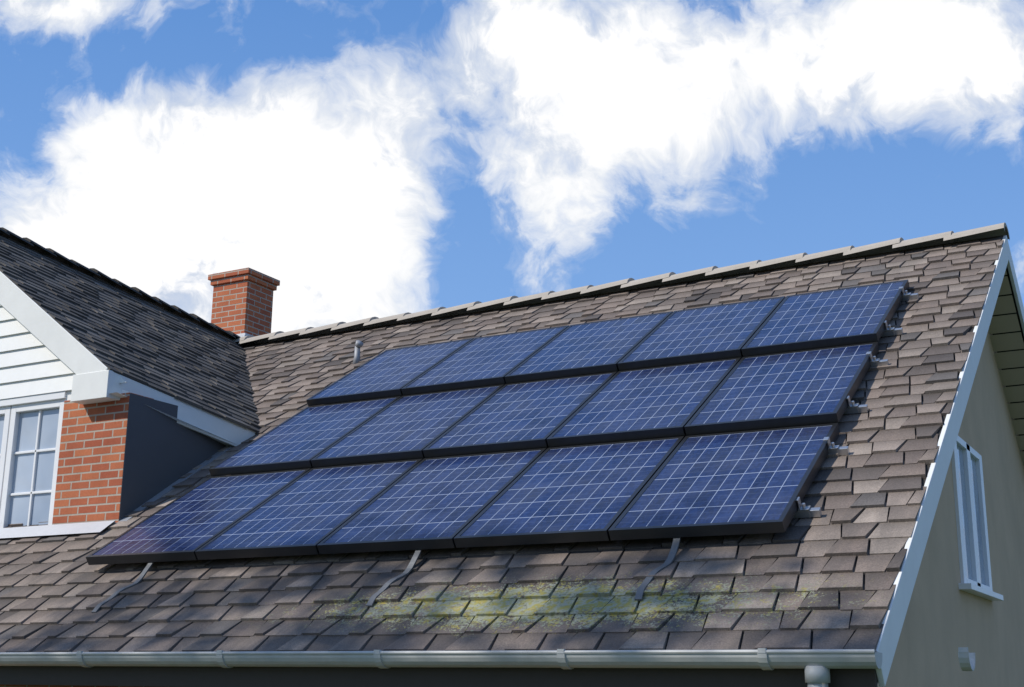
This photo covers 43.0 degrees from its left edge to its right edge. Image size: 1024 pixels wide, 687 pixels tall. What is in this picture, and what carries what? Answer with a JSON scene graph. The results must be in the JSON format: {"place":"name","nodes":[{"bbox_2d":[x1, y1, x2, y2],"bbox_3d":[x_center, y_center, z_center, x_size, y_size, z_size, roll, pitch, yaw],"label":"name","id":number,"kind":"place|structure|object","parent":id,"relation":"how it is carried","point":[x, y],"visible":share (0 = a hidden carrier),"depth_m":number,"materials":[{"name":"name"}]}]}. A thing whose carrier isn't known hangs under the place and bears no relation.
{"place":"outdoors","nodes":[
{"label":"outdoors","id":0,"kind":"place"},
{"bbox_2d":[0,391,66,527],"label":"dormer window","id":1,"kind":"structure","parent":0,"point":[30,431],"depth_m":17.94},
{"bbox_2d":[0,520,114,537],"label":"dormer lead apron","id":2,"kind":"object","parent":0,"point":[61,529],"visible":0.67,"depth_m":17.01,"materials":[{"name":"grey metal"}]},
{"bbox_2d":[0,304,128,400],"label":"gable siding","id":3,"kind":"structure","parent":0,"point":[31,364],"depth_m":18.28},
{"bbox_2d":[0,271,116,404],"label":"bargeboard","id":4,"kind":"object","parent":3,"relation":"attached to","point":[93,379],"visible":1,"depth_m":17.69,"materials":[{"name":"white wood"}]},
{"bbox_2d":[52,392,152,524],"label":"brick wall","id":5,"kind":"structure","parent":0,"point":[90,464],"depth_m":17.26,"materials":[{"name":"red brick"}]},
{"bbox_2d":[0,235,261,431],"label":"dormer roof slates","id":6,"kind":"object","parent":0,"point":[124,333],"visible":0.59,"depth_m":20.07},
{"bbox_2d":[0,227,254,344],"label":"dormer ridge caps","id":7,"kind":"object","parent":6,"relation":"on","point":[52,253],"visible":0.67,"depth_m":22.77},
{"bbox_2d":[0,0,1023,332],"label":"sky","id":8,"kind":"structure","parent":0,"point":[365,158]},
{"bbox_2d":[877,332,1023,686],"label":"gable wall","id":9,"kind":"structure","parent":0,"point":[945,618],"depth_m":16.42,"materials":[{"name":"beige paint"}]},
{"bbox_2d":[124,240,1023,649],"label":"roof deck","id":10,"kind":"structure","parent":9,"relation":"on","point":[846,440],"depth_m":13.26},
{"bbox_2d":[86,468,310,564],"bbox_3d":[-3.733,2.076,15.768,1.650,1.311,2.070,-7,-17,28],"label":"solar panel","id":11,"kind":"object","parent":10,"relation":"on","point":[186,526],"visible":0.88,"depth_m":15.55,"materials":[{"name":"blue glass"}]},
{"bbox_2d":[208,268,279,335],"bbox_3d":[-5.397,0.047,25.810,1.044,2.831,0.968,-7,-17,28],"label":"chimney stack","id":12,"kind":"object","parent":10,"relation":"on","point":[242,301],"visible":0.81,"depth_m":25.70,"materials":[{"name":"brick"}]},
{"bbox_2d":[236,333,252,344],"bbox_3d":[-5.383,0.330,25.725,1.034,0.800,0.998,-7,-17,28],"label":"chimney flashing","id":13,"kind":"object","parent":12,"relation":"attached to","point":[243,334],"visible":0.07,"depth_m":25.25,"materials":[{"name":"silver metal"}]},
{"bbox_2d":[92,537,680,612],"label":"roof mounting hooks","id":14,"kind":"object","parent":10,"relation":"attached to","point":[640,589],"visible":1,"depth_m":12.57,"materials":[{"name":"silver metal"}]},
{"bbox_2d":[306,338,473,405],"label":"solar panel","id":15,"kind":"object","parent":10,"relation":"on","point":[389,373],"visible":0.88,"depth_m":19.52,"materials":[{"name":"blue glass"}]},
{"bbox_2d":[0,666,877,686],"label":"eave fascia","id":16,"kind":"structure","parent":10,"relation":"attached to","point":[149,676],"depth_m":11.27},
{"bbox_2d":[0,647,974,670],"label":"gutter","id":17,"kind":"object","parent":16,"relation":"attached to","point":[763,658],"visible":1,"depth_m":10.72,"materials":[{"name":"plastic"}]},
{"bbox_2d":[804,666,829,686],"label":"downpipe","id":18,"kind":"object","parent":17,"relation":"attached to","point":[817,676],"visible":0.98,"depth_m":9.43,"materials":[{"name":"plastic"}]},
{"bbox_2d":[0,237,1003,651],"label":"roof shingles","id":19,"kind":"object","parent":10,"relation":"on","point":[56,591],"visible":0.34,"depth_m":12.79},
{"bbox_2d":[118,393,232,521],"bbox_3d":[-4.391,1.800,18.092,0.220,1.793,2.691,-7,-17,28],"label":"dormer cheek","id":20,"kind":"object","parent":19,"relation":"on","point":[163,453],"visible":0.76,"depth_m":17.49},
{"bbox_2d":[110,372,255,445],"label":"dormer fascia","id":21,"kind":"structure","parent":20,"relation":"attached to","point":[215,427],"depth_m":18.15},
{"bbox_2d":[353,340,362,363],"bbox_3d":[-2.544,0.153,21.463,0.180,0.435,0.161,-7,-17,28],"label":"roof vent pipe","id":22,"kind":"object","parent":19,"relation":"on","point":[358,346],"visible":0.91,"depth_m":21.43,"materials":[{"name":"silver metal"}]},
{"bbox_2d":[233,223,1009,344],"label":"ridge cap tiles","id":23,"kind":"object","parent":10,"relation":"on","point":[901,243],"visible":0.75,"depth_m":20.96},
{"bbox_2d":[245,235,1004,345],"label":"roof slope","id":24,"kind":"structure","parent":10,"relation":"on","point":[644,287],"depth_m":21.01,"materials":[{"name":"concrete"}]},
{"bbox_2d":[608,423,839,540],"bbox_3d":[2.115,1.315,12.630,1.650,1.311,2.070,-7,-17,28],"label":"solar panel","id":25,"kind":"object","parent":10,"relation":"on","point":[745,482],"visible":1,"depth_m":12.37,"materials":[{"name":"blue glass"}]},
{"bbox_2d":[741,280,908,356],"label":"solar panel","id":26,"kind":"object","parent":10,"relation":"on","point":[836,317],"visible":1,"depth_m":16.35,"materials":[{"name":"blue glass"}]},
{"bbox_2d":[793,293,918,517],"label":"panel rails","id":27,"kind":"object","parent":10,"relation":"on","point":[816,511],"visible":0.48,"depth_m":13.62,"materials":[{"name":"silver metal"}]},
{"bbox_2d":[209,396,400,476],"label":"solar panel","id":28,"kind":"object","parent":27,"relation":"on","point":[302,439],"visible":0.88,"depth_m":17.54,"materials":[{"name":"blue glass"}]},
{"bbox_2d":[195,459,422,559],"bbox_3d":[-2.271,1.886,14.983,1.650,1.311,2.070,-7,-17,28],"label":"solar panel","id":29,"kind":"object","parent":27,"relation":"attached to","point":[308,512],"visible":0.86,"depth_m":14.76,"materials":[{"name":"blue glass"}]},
{"bbox_2d":[311,384,503,467],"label":"solar panel","id":30,"kind":"object","parent":27,"relation":"attached to","point":[407,427],"visible":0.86,"depth_m":16.75,"materials":[{"name":"blue glass"}]},
{"bbox_2d":[317,448,546,553],"bbox_3d":[-0.809,1.695,14.198,1.650,1.311,2.070,-7,-17,28],"label":"solar panel","id":31,"kind":"object","parent":27,"relation":"on","point":[435,503],"visible":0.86,"depth_m":13.97,"materials":[{"name":"blue glass"}]},
{"bbox_2d":[401,325,568,395],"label":"solar panel","id":32,"kind":"object","parent":27,"relation":"attached to","point":[485,361],"visible":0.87,"depth_m":18.73,"materials":[{"name":"blue glass"}]},
{"bbox_2d":[423,372,616,457],"bbox_3d":[0.158,0.868,16.200,1.650,1.311,2.069,-7,-17,28],"label":"solar panel","id":33,"kind":"object","parent":27,"relation":"attached to","point":[523,415],"visible":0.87,"depth_m":15.96,"materials":[{"name":"blue glass"}]},
{"bbox_2d":[454,436,683,547],"bbox_3d":[0.653,1.505,13.414,1.650,1.311,2.070,-7,-17,28],"label":"solar panel","id":34,"kind":"object","parent":27,"relation":"on","point":[580,493],"visible":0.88,"depth_m":13.17,"materials":[{"name":"blue glass"}]},
{"bbox_2d":[504,311,672,383],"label":"solar panel","id":35,"kind":"object","parent":27,"relation":"on","point":[604,346],"visible":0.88,"depth_m":17.94,"materials":[{"name":"blue glass"}]},
{"bbox_2d":[547,357,740,446],"bbox_3d":[1.619,0.677,15.416,1.650,1.311,2.069,-7,-17,28],"label":"solar panel","id":36,"kind":"object","parent":27,"relation":"attached to","point":[651,403],"visible":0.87,"depth_m":15.17,"materials":[{"name":"blue glass"}]},
{"bbox_2d":[617,296,784,370],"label":"solar panel","id":37,"kind":"object","parent":27,"relation":"attached to","point":[715,332],"visible":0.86,"depth_m":17.15,"materials":[{"name":"blue glass"}]},
{"bbox_2d":[684,342,878,435],"bbox_3d":[3.081,0.487,14.631,1.650,1.311,2.069,-7,-17,28],"label":"solar panel","id":38,"kind":"object","parent":27,"relation":"on","point":[798,388],"visible":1,"depth_m":14.37,"materials":[{"name":"blue glass"}]},
{"bbox_2d":[796,286,910,517],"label":"mounting clamps","id":39,"kind":"object","parent":27,"relation":"attached to","point":[831,446],"visible":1,"depth_m":13.65,"materials":[{"name":"silver metal"}]},
{"bbox_2d":[877,271,1023,684],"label":"gable soffit","id":40,"kind":"structure","parent":10,"relation":"attached to","point":[1007,341],"depth_m":19.31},
{"bbox_2d":[876,235,1023,685],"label":"gable barge boards","id":41,"kind":"object","parent":9,"relation":"attached to","point":[904,582],"visible":0.8,"depth_m":12.06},
{"bbox_2d":[951,436,1003,600],"bbox_3d":[5.706,2.155,16.031,0.170,1.870,2.223,-7,-17,28],"label":"gable window","id":42,"kind":"structure","parent":9,"relation":"in","point":[972,530],"depth_m":15.98,"materials":[{"name":"white plastic"}]},
{"label":"ground","id":43,"kind":"structure","parent":0,"visible":0},
{"bbox_2d":[0,685,134,686],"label":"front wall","id":44,"kind":"structure","parent":43,"relation":"on","point":[55,686],"depth_m":13.91,"materials":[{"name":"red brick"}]}
]}

